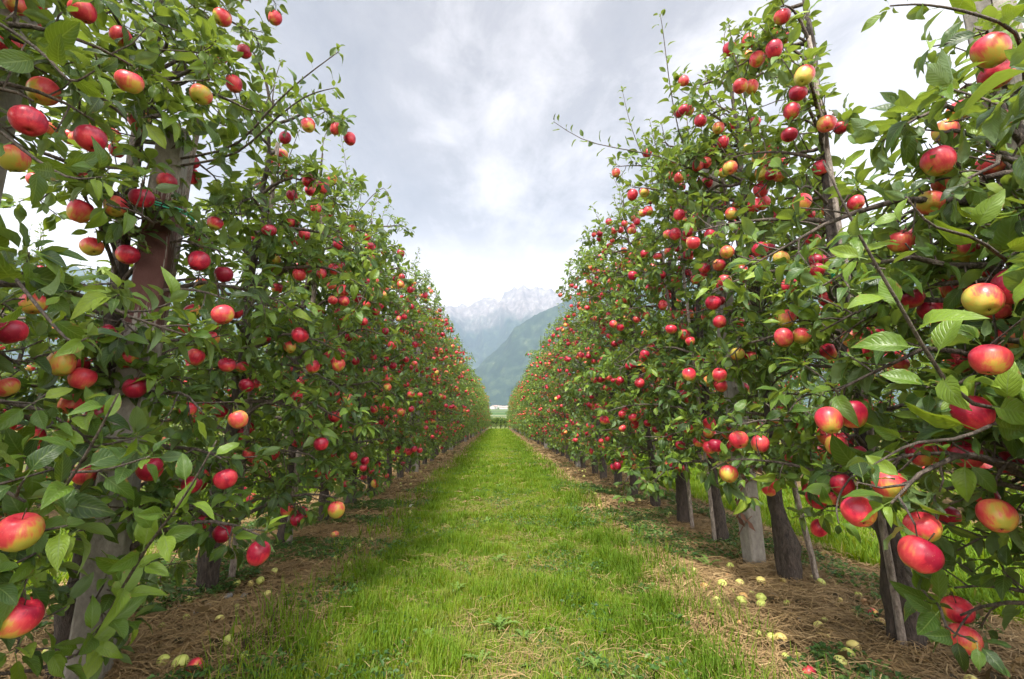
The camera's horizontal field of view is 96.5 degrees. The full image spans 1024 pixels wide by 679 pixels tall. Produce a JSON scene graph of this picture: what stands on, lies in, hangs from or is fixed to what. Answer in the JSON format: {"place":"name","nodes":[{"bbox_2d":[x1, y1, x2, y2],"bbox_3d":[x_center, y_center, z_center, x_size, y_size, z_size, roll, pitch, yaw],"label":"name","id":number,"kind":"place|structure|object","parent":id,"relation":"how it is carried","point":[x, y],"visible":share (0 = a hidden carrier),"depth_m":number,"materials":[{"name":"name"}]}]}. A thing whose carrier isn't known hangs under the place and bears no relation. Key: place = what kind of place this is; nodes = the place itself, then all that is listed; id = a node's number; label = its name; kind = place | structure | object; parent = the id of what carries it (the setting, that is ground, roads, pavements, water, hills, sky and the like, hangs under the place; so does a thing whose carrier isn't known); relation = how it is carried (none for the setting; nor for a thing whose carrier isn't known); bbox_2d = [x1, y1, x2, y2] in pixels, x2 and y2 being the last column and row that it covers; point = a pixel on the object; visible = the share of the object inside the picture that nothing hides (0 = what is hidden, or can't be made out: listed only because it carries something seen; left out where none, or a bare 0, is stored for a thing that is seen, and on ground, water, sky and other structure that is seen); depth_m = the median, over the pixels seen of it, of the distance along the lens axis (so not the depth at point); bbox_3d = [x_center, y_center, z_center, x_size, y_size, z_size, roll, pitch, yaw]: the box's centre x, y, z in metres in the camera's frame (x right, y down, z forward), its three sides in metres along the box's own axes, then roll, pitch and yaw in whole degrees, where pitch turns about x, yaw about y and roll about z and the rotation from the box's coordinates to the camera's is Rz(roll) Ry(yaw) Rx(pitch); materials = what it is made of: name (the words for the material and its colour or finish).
{"place":"outdoors","nodes":[
{"label":"outdoors","id":0,"kind":"place"},
{"bbox_2d":[4,254,413,402],"bbox_3d":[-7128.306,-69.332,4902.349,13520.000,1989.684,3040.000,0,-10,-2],"label":"valley side","id":1,"kind":"structure","parent":0,"point":[79,273],"depth_m":5032.92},
{"bbox_2d":[25,407,897,421],"bbox_3d":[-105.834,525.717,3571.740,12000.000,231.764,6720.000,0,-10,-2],"label":"valley","id":2,"kind":"structure","parent":0,"point":[498,412],"depth_m":659.85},
{"bbox_2d":[368,285,564,371],"bbox_3d":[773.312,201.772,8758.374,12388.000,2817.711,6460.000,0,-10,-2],"label":"snowy mountain","id":3,"kind":"structure","parent":0,"point":[483,327],"depth_m":8427.96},
{"bbox_2d":[0,422,1023,678],"bbox_3d":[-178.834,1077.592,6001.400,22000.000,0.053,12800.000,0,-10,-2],"label":"ground","id":4,"kind":"structure","parent":0,"point":[556,636],"depth_m":2.22,"materials":[{"name":"soil"}]},
{"bbox_2d":[0,0,37,204],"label":"concrete post","id":5,"kind":"object","parent":4,"relation":"on","point":[8,101],"visible":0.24,"depth_m":1.62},
{"bbox_2d":[0,267,43,376],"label":"apple tree","id":6,"kind":"object","parent":4,"relation":"on","point":[26,349],"visible":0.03,"depth_m":8.23,"materials":[{"name":"green plant"}]},
{"bbox_2d":[16,273,68,470],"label":"apple tree","id":7,"kind":"object","parent":4,"relation":"on","point":[32,376],"visible":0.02,"depth_m":9.10,"materials":[{"name":"green plant"}]},
{"bbox_2d":[0,222,98,516],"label":"apple tree","id":8,"kind":"object","parent":4,"relation":"on","point":[34,365],"visible":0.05,"depth_m":5.09,"materials":[{"name":"green plant"}]},
{"bbox_2d":[0,20,133,357],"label":"apple tree","id":9,"kind":"object","parent":4,"relation":"on","point":[57,42],"visible":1,"depth_m":1.14,"materials":[{"name":"green plant"}]},
{"bbox_2d":[49,261,108,489],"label":"apple tree","id":10,"kind":"object","parent":4,"relation":"on","point":[78,487],"visible":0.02,"depth_m":5.97,"materials":[{"name":"green plant"}]},
{"bbox_2d":[0,0,239,678],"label":"apple tree","id":11,"kind":"object","parent":4,"relation":"on","point":[24,537],"visible":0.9,"depth_m":1.30,"materials":[{"name":"green plant"}]},
{"bbox_2d":[62,125,189,678],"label":"concrete post","id":12,"kind":"object","parent":4,"relation":"on","point":[147,269],"visible":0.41,"depth_m":1.98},
{"bbox_2d":[154,201,194,226],"bbox_3d":[-1.661,-0.589,2.180,0.247,0.054,0.250,10,-14,-43],"label":"plant tie","id":13,"kind":"object","parent":12,"relation":"attached to","point":[193,219],"visible":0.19,"depth_m":2.15,"materials":[{"name":"green plastic"}]},
{"bbox_2d":[153,48,212,397],"bbox_3d":[-1.676,-0.263,2.231,0.132,2.706,0.046,3,-11,-16],"label":"wooden stake","id":14,"kind":"object","parent":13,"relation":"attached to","point":[188,181],"visible":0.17,"depth_m":2.31,"materials":[{"name":"brown wood"}]},
{"bbox_2d":[0,0,344,678],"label":"apple tree","id":15,"kind":"object","parent":4,"relation":"on","point":[77,372],"visible":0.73,"depth_m":1.96,"materials":[{"name":"green plant"}]},
{"bbox_2d":[156,283,198,467],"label":"apple tree","id":16,"kind":"object","parent":4,"relation":"on","point":[185,372],"depth_m":7.04,"materials":[{"name":"green plant"}]},
{"bbox_2d":[171,654,189,670],"bbox_3d":[-1.361,1.331,1.876,0.063,0.063,0.067,10,-14,-43],"label":"windfall apple","id":17,"kind":"object","parent":4,"relation":"on","point":[182,658],"visible":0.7,"depth_m":1.86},
{"bbox_2d":[186,657,203,672],"bbox_3d":[-1.291,1.331,1.861,0.060,0.060,0.060,7,-12,-32],"label":"windfall apple","id":18,"kind":"object","parent":4,"relation":"on","point":[195,661],"visible":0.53,"depth_m":1.85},
{"bbox_2d":[165,302,241,453],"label":"apple tree","id":19,"kind":"object","parent":4,"relation":"on","point":[221,422],"visible":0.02,"depth_m":8.35,"materials":[{"name":"green plant"}]},
{"bbox_2d":[86,22,383,603],"bbox_3d":[-1.724,-0.255,3.050,1.839,3.663,1.300,0,-10,-2],"label":"apple tree","id":20,"kind":"object","parent":4,"relation":"on","point":[263,240],"visible":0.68,"depth_m":2.91,"materials":[{"name":"green plant"}]},
{"bbox_2d":[228,142,279,579],"bbox_3d":[-1.742,0.096,3.099,0.048,3.108,0.126,9,-13,-41],"label":"wooden stake","id":21,"kind":"object","parent":4,"relation":"on","point":[232,568],"visible":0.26,"depth_m":3.00,"materials":[{"name":"brown wood"}]},
{"bbox_2d":[162,119,417,545],"bbox_3d":[-1.823,-0.216,4.029,1.920,3.930,1.304,0,-10,-2],"label":"apple tree","id":22,"kind":"object","parent":4,"relation":"on","point":[335,301],"visible":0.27,"depth_m":3.98,"materials":[{"name":"green plant"}]},
{"bbox_2d":[286,174,327,544],"bbox_3d":[-1.772,0.100,3.983,0.061,3.409,0.122,-7,-12,34],"label":"wooden stake","id":23,"kind":"object","parent":4,"relation":"on","point":[313,292],"visible":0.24,"depth_m":3.88,"materials":[{"name":"brown wood"}]},
{"bbox_2d":[246,133,411,520],"bbox_3d":[-1.911,-0.149,4.925,1.702,4.115,1.379,0,-10,-2],"label":"apple tree","id":24,"kind":"object","parent":4,"relation":"on","point":[374,409],"visible":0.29,"depth_m":4.82,"materials":[{"name":"green plant"}]},
{"bbox_2d":[279,194,426,504],"bbox_3d":[-1.965,0.025,5.811,1.752,4.086,1.242,0,-10,-2],"label":"apple tree","id":25,"kind":"object","parent":4,"relation":"on","point":[401,280],"visible":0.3,"depth_m":5.72,"materials":[{"name":"green plant"}]},
{"bbox_2d":[334,241,431,495],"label":"apple tree","id":26,"kind":"object","parent":4,"relation":"on","point":[418,340],"visible":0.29,"depth_m":6.55,"materials":[{"name":"green plant"}]},
{"bbox_2d":[358,248,444,486],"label":"apple tree","id":27,"kind":"object","parent":4,"relation":"on","point":[420,369],"visible":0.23,"depth_m":7.47,"materials":[{"name":"green plant"}]},
{"bbox_2d":[372,248,447,478],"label":"apple tree","id":28,"kind":"object","parent":4,"relation":"on","point":[433,373],"visible":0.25,"depth_m":8.49,"materials":[{"name":"green plant"}]},
{"bbox_2d":[412,313,419,472],"bbox_3d":[-1.938,1.054,9.303,0.183,3.410,0.134,2,-10,-10],"label":"concrete post","id":29,"kind":"object","parent":4,"relation":"on","point":[416,464],"visible":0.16,"depth_m":9.14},
{"bbox_2d":[376,258,456,473],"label":"apple tree","id":30,"kind":"object","parent":4,"relation":"on","point":[433,359],"visible":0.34,"depth_m":9.22,"materials":[{"name":"green plant"}]},
{"bbox_2d":[396,279,462,466],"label":"apple tree","id":31,"kind":"object","parent":4,"relation":"on","point":[453,369],"visible":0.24,"depth_m":10.23,"materials":[{"name":"green plant"}]},
{"bbox_2d":[396,327,464,461],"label":"apple tree","id":32,"kind":"object","parent":4,"relation":"on","point":[445,445],"visible":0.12,"depth_m":11.83,"materials":[{"name":"green plant"}]},
{"bbox_2d":[407,293,466,464],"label":"apple tree","id":33,"kind":"object","parent":4,"relation":"on","point":[436,380],"visible":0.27,"depth_m":11.07,"materials":[{"name":"green plant"}]},
{"bbox_2d":[423,305,463,456],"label":"apple tree","id":34,"kind":"object","parent":4,"relation":"on","point":[453,389],"visible":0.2,"depth_m":12.91,"materials":[{"name":"green plant"}]},
{"bbox_2d":[426,338,465,454],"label":"apple tree","id":35,"kind":"object","parent":4,"relation":"on","point":[464,399],"visible":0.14,"depth_m":13.64,"materials":[{"name":"green plant"}]},
{"bbox_2d":[422,324,472,451],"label":"apple tree","id":36,"kind":"object","parent":4,"relation":"on","point":[467,410],"visible":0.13,"depth_m":15.55,"materials":[{"name":"green plant"}]},
{"bbox_2d":[435,329,471,452],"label":"apple tree","id":37,"kind":"object","parent":4,"relation":"on","point":[463,405],"visible":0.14,"depth_m":14.60,"materials":[{"name":"green plant"}]},
{"bbox_2d":[441,371,473,447],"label":"apple tree","id":38,"kind":"object","parent":4,"relation":"on","point":[466,406],"visible":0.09,"depth_m":17.41,"materials":[{"name":"green plant"}]},
{"bbox_2d":[447,343,472,449],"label":"apple tree","id":39,"kind":"object","parent":4,"relation":"on","point":[468,374],"visible":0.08,"depth_m":16.34,"materials":[{"name":"green plant"}]},
{"bbox_2d":[454,367,474,442],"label":"apple tree","id":40,"kind":"object","parent":4,"relation":"on","point":[467,402],"visible":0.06,"depth_m":18.29,"materials":[{"name":"green plant"}]},
{"bbox_2d":[456,375,475,443],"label":"apple tree","id":41,"kind":"object","parent":4,"relation":"on","point":[469,406],"visible":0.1,"depth_m":19.91,"materials":[{"name":"green plant"}]},
{"bbox_2d":[460,363,476,438],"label":"apple tree","id":42,"kind":"object","parent":4,"relation":"on","point":[469,408],"visible":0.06,"depth_m":20.85,"materials":[{"name":"green plant"}]},
{"bbox_2d":[458,341,480,442],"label":"apple tree","id":43,"kind":"object","parent":4,"relation":"on","point":[466,359],"visible":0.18,"depth_m":21.99,"materials":[{"name":"green plant"}]},
{"bbox_2d":[459,375,480,441],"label":"apple tree","id":44,"kind":"object","parent":4,"relation":"on","point":[473,410],"visible":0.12,"depth_m":22.42,"materials":[{"name":"green plant"}]},
{"bbox_2d":[463,360,480,441],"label":"apple tree","id":45,"kind":"object","parent":4,"relation":"on","point":[474,378],"visible":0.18,"depth_m":23.46,"materials":[{"name":"green plant"}]},
{"bbox_2d":[463,649,492,663],"bbox_3d":[-0.137,1.331,1.903,0.143,0.042,0.093,5,-11,-25],"label":"weed","id":46,"kind":"object","parent":4,"relation":"on","point":[470,655],"visible":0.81,"depth_m":1.92,"materials":[{"name":"green plant"}]},
{"bbox_2d":[478,614,521,629],"bbox_3d":[-0.048,1.382,2.220,0.158,0.067,0.174,-9,-14,41],"label":"weed","id":47,"kind":"object","parent":4,"relation":"on","point":[500,621],"visible":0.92,"depth_m":2.23,"materials":[{"name":"green plant"}]},
{"bbox_2d":[0,433,1023,678],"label":"dry straw","id":48,"kind":"object","parent":4,"relation":"on","point":[898,657],"visible":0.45,"depth_m":2.39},
{"bbox_2d":[155,654,169,667],"bbox_3d":[-1.452,1.339,1.903,0.050,0.049,0.050,-2,-10,9],"label":"windfall apple","id":49,"kind":"object","parent":48,"relation":"on","point":[165,656],"visible":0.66,"depth_m":1.89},
{"bbox_2d":[733,596,747,605],"bbox_3d":[1.274,1.457,2.538,0.063,0.060,0.060,-10,-14,43],"label":"windfall apple","id":50,"kind":"object","parent":48,"relation":"on","point":[742,599],"visible":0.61,"depth_m":2.52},
{"bbox_2d":[774,632,787,646],"bbox_3d":[1.229,1.371,2.089,0.057,0.056,0.056,2,-10,-8],"label":"windfall apple","id":51,"kind":"object","parent":48,"relation":"on","point":[782,636],"visible":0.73,"depth_m":2.08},
{"bbox_2d":[802,665,816,674],"bbox_3d":[1.184,1.327,1.817,0.052,0.052,0.052,-9,-13,40],"label":"windfall apple","id":52,"kind":"object","parent":48,"relation":"on","point":[809,668],"visible":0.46,"depth_m":1.81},
{"bbox_2d":[834,655,847,666],"bbox_3d":[1.352,1.329,1.877,0.054,0.054,0.054,1,-10,-8],"label":"windfall apple","id":53,"kind":"object","parent":48,"relation":"on","point":[842,660],"visible":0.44,"depth_m":1.86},
{"bbox_2d":[846,640,861,652],"bbox_3d":[1.500,1.351,2.006,0.057,0.056,0.057,-9,-14,41],"label":"windfall apple","id":54,"kind":"object","parent":48,"relation":"on","point":[850,643],"visible":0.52,"depth_m":2.00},
{"bbox_2d":[0,468,1023,678],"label":"fallen leaves","id":55,"kind":"object","parent":4,"relation":"on","point":[988,672],"visible":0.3,"depth_m":2.34,"materials":[{"name":"plant"}]},
{"bbox_2d":[25,444,1004,678],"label":"ground cover","id":56,"kind":"object","parent":4,"relation":"on","point":[863,667],"visible":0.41,"depth_m":3.16,"materials":[{"name":"green plant"}]},
{"bbox_2d":[508,629,536,639],"bbox_3d":[0.057,1.384,2.133,0.130,0.036,0.121,-5,-11,25],"label":"weed","id":57,"kind":"object","parent":4,"relation":"on","point":[521,634],"visible":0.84,"depth_m":2.14,"materials":[{"name":"green plant"}]},
{"bbox_2d":[518,367,534,440],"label":"apple tree","id":58,"kind":"object","parent":4,"relation":"on","point":[526,402],"visible":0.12,"depth_m":23.58,"materials":[{"name":"green plant"}]},
{"bbox_2d":[512,373,541,438],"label":"apple tree","id":59,"kind":"object","parent":4,"relation":"on","point":[521,406],"visible":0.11,"depth_m":26.14,"materials":[{"name":"green plant"}]},
{"bbox_2d":[518,364,536,441],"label":"apple tree","id":60,"kind":"object","parent":4,"relation":"on","point":[526,370],"visible":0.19,"depth_m":22.74,"materials":[{"name":"green plant"}]},
{"bbox_2d":[519,361,540,443],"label":"apple tree","id":61,"kind":"object","parent":4,"relation":"on","point":[523,411],"visible":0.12,"depth_m":20.95,"materials":[{"name":"green plant"}]},
{"bbox_2d":[520,339,543,444],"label":"apple tree","id":62,"kind":"object","parent":4,"relation":"on","point":[531,365],"visible":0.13,"depth_m":20.23,"materials":[{"name":"green plant"}]},
{"bbox_2d":[524,333,549,439],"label":"apple tree","id":63,"kind":"object","parent":4,"relation":"on","point":[529,387],"visible":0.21,"depth_m":18.31,"materials":[{"name":"green plant"}]},
{"bbox_2d":[525,339,557,435],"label":"apple tree","id":64,"kind":"object","parent":4,"relation":"on","point":[531,353],"visible":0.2,"depth_m":17.61,"materials":[{"name":"green plant"}]},
{"bbox_2d":[526,347,559,445],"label":"apple tree","id":65,"kind":"object","parent":4,"relation":"on","point":[534,398],"visible":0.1,"depth_m":19.19,"materials":[{"name":"green plant"}]},
{"bbox_2d":[527,338,558,450],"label":"apple tree","id":66,"kind":"object","parent":4,"relation":"on","point":[545,433],"visible":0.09,"depth_m":16.29,"materials":[{"name":"green plant"}]},
{"bbox_2d":[527,334,567,451],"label":"apple tree","id":67,"kind":"object","parent":4,"relation":"on","point":[531,413],"visible":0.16,"depth_m":15.30,"materials":[{"name":"green plant"}]},
{"bbox_2d":[530,330,568,454],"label":"apple tree","id":68,"kind":"object","parent":4,"relation":"on","point":[536,413],"visible":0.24,"depth_m":14.39,"materials":[{"name":"green plant"}]},
{"bbox_2d":[538,304,582,458],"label":"apple tree","id":69,"kind":"object","parent":4,"relation":"on","point":[550,401],"visible":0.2,"depth_m":12.62,"materials":[{"name":"green plant"}]},
{"bbox_2d":[535,332,585,456],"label":"apple tree","id":70,"kind":"object","parent":4,"relation":"on","point":[541,408],"visible":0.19,"depth_m":13.46,"materials":[{"name":"green plant"}]},
{"bbox_2d":[536,303,601,461],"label":"apple tree","id":71,"kind":"object","parent":4,"relation":"on","point":[550,338],"visible":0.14,"depth_m":11.90,"materials":[{"name":"green plant"}]},
{"bbox_2d":[539,296,607,463],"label":"apple tree","id":72,"kind":"object","parent":4,"relation":"on","point":[560,445],"visible":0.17,"depth_m":11.02,"materials":[{"name":"green plant"}]},
{"bbox_2d":[574,324,580,467],"bbox_3d":[1.496,1.250,10.394,0.178,3.410,0.132,2,-10,-10],"label":"concrete post","id":73,"kind":"object","parent":4,"relation":"on","point":[578,464],"visible":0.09,"depth_m":10.17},
{"bbox_2d":[543,289,617,468],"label":"apple tree","id":74,"kind":"object","parent":4,"relation":"on","point":[571,406],"visible":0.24,"depth_m":9.98,"materials":[{"name":"green plant"}]},
{"bbox_2d":[549,275,639,473],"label":"apple tree","id":75,"kind":"object","parent":4,"relation":"on","point":[579,370],"visible":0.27,"depth_m":9.09,"materials":[{"name":"green plant"}]},
{"bbox_2d":[584,653,605,668],"bbox_3d":[0.334,1.332,1.875,0.103,0.042,0.101,0,-10,-2],"label":"weed","id":76,"kind":"object","parent":4,"relation":"on","point":[592,662],"visible":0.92,"depth_m":1.89,"materials":[{"name":"green plant"}]},
{"bbox_2d":[554,225,646,479],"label":"apple tree","id":77,"kind":"object","parent":4,"relation":"on","point":[590,404],"visible":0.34,"depth_m":8.20,"materials":[{"name":"green plant"}]},
{"bbox_2d":[566,211,658,487],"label":"apple tree","id":78,"kind":"object","parent":4,"relation":"on","point":[603,445],"visible":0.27,"depth_m":7.23,"materials":[{"name":"green plant"}]},
{"bbox_2d":[570,201,683,495],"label":"apple tree","id":79,"kind":"object","parent":4,"relation":"on","point":[593,361],"visible":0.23,"depth_m":6.47,"materials":[{"name":"green plant"}]},
{"bbox_2d":[568,170,728,507],"bbox_3d":[1.625,-0.109,5.803,1.919,4.348,1.327,0,-10,-2],"label":"apple tree","id":80,"kind":"object","parent":4,"relation":"on","point":[632,447],"visible":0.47,"depth_m":5.72,"materials":[{"name":"green plant"}]},
{"bbox_2d":[583,191,760,523],"bbox_3d":[1.678,-0.162,4.758,1.352,4.081,1.606,-9,-14,42],"label":"apple tree","id":81,"kind":"object","parent":4,"relation":"on","point":[681,496],"visible":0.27,"depth_m":4.69,"materials":[{"name":"green plant"}]},
{"bbox_2d":[662,251,693,528],"bbox_3d":[1.665,0.467,4.601,0.045,2.907,0.166,9,-14,-42],"label":"wooden stake","id":82,"kind":"object","parent":4,"relation":"on","point":[686,469],"visible":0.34,"depth_m":4.38,"materials":[{"name":"grey wood"}]},
{"bbox_2d":[677,221,716,540],"bbox_3d":[1.632,0.173,4.095,0.176,3.307,0.044,-9,-14,42],"label":"wooden stake","id":83,"kind":"object","parent":4,"relation":"on","point":[713,527],"visible":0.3,"depth_m":3.93,"materials":[{"name":"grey wood"}]},
{"bbox_2d":[551,9,860,581],"bbox_3d":[1.468,-0.519,3.325,2.376,4.279,1.337,0,-10,-2],"label":"apple tree","id":84,"kind":"object","parent":4,"relation":"on","point":[696,156],"visible":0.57,"depth_m":3.24,"materials":[{"name":"green plant"}]},
{"bbox_2d":[593,86,819,543],"bbox_3d":[1.732,-0.374,4.176,1.724,4.293,1.330,3,-11,-18],"label":"apple tree","id":85,"kind":"object","parent":4,"relation":"on","point":[686,396],"visible":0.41,"depth_m":4.17,"materials":[{"name":"green plant"}]},
{"bbox_2d":[695,554,720,566],"bbox_3d":[1.376,1.568,3.199,0.158,0.074,0.197,2,-10,-14],"label":"weed","id":86,"kind":"object","parent":4,"relation":"on","point":[705,560],"visible":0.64,"depth_m":3.22,"materials":[{"name":"green plant"}]},
{"bbox_2d":[700,169,766,564],"bbox_3d":[1.675,0.125,3.502,0.237,3.190,0.120,2,-10,-13],"label":"concrete post","id":87,"kind":"object","parent":4,"relation":"on","point":[752,545],"visible":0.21,"depth_m":3.29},
{"bbox_2d":[735,401,762,534],"bbox_3d":[1.718,0.944,3.346,0.187,1.053,0.192,0,-10,-2],"label":"dried vine","id":88,"kind":"object","parent":87,"relation":"attached to","point":[743,515],"visible":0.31,"depth_m":3.27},
{"bbox_2d":[713,266,790,470],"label":"apple tree","id":89,"kind":"object","parent":4,"relation":"on","point":[761,403],"visible":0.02,"depth_m":9.58,"materials":[{"name":"green plant"}]},
{"bbox_2d":[720,177,818,581],"bbox_3d":[1.776,0.164,3.195,0.042,3.008,0.391,10,-14,-43],"label":"wooden stake","id":90,"kind":"object","parent":4,"relation":"on","point":[810,551],"visible":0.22,"depth_m":2.91,"materials":[{"name":"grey wood"}]},
{"bbox_2d":[748,257,823,473],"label":"apple tree","id":91,"kind":"object","parent":4,"relation":"on","point":[780,385],"visible":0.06,"depth_m":8.79,"materials":[{"name":"green plant"}]},
{"bbox_2d":[790,302,838,411],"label":"apple tree","id":92,"kind":"object","parent":4,"relation":"on","point":[802,386],"visible":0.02,"depth_m":13.13,"materials":[{"name":"green plant"}]},
{"bbox_2d":[806,302,866,482],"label":"apple tree","id":93,"kind":"object","parent":4,"relation":"on","point":[836,386],"visible":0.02,"depth_m":7.25,"materials":[{"name":"green plant"}]},
{"bbox_2d":[681,0,1012,677],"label":"apple tree","id":94,"kind":"object","parent":4,"relation":"on","point":[824,486],"visible":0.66,"depth_m":2.37,"materials":[{"name":"green plant"}]},
{"bbox_2d":[807,35,907,649],"bbox_3d":[1.732,-0.144,2.327,0.036,3.306,0.100,1,-10,-8],"label":"wooden stake","id":95,"kind":"object","parent":4,"relation":"on","point":[895,596],"visible":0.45,"depth_m":2.12,"materials":[{"name":"brown wood"}]},
{"bbox_2d":[725,0,1023,671],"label":"apple tree","id":96,"kind":"object","parent":4,"relation":"on","point":[960,408],"visible":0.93,"depth_m":1.38,"materials":[{"name":"green plant"}]},
{"bbox_2d":[870,357,914,441],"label":"apple tree","id":97,"kind":"object","parent":4,"relation":"on","point":[885,399],"visible":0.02,"depth_m":10.76,"materials":[{"name":"green plant"}]},
{"bbox_2d":[837,284,953,470],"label":"apple tree","id":98,"kind":"object","parent":4,"relation":"on","point":[887,390],"visible":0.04,"depth_m":6.18,"materials":[{"name":"green plant"}]},
{"bbox_2d":[884,288,1023,485],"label":"apple tree","id":99,"kind":"object","parent":4,"relation":"on","point":[916,356],"visible":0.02,"depth_m":5.50,"materials":[{"name":"green plant"}]},
{"bbox_2d":[917,40,1023,496],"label":"apple tree","id":100,"kind":"object","parent":4,"relation":"on","point":[993,122],"visible":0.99,"depth_m":1.00,"materials":[{"name":"green plant"}]},
{"bbox_2d":[963,0,1023,219],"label":"concrete post","id":101,"kind":"object","parent":4,"relation":"on","point":[970,20],"visible":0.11,"depth_m":1.74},
{"bbox_2d":[0,0,1023,309],"label":"sky","id":102,"kind":"structure","parent":0,"point":[455,103],"materials":[{"name":"white"}]},
{"bbox_2d":[13,428,1023,678],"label":"grass","id":103,"kind":"structure","parent":0,"point":[479,584],"depth_m":2.64,"materials":[{"name":"plant"}]},
{"bbox_2d":[471,258,931,420],"bbox_3d":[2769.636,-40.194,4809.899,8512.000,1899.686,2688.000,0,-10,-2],"label":"forested mountain","id":104,"kind":"structure","parent":0,"point":[499,372],"depth_m":4408.78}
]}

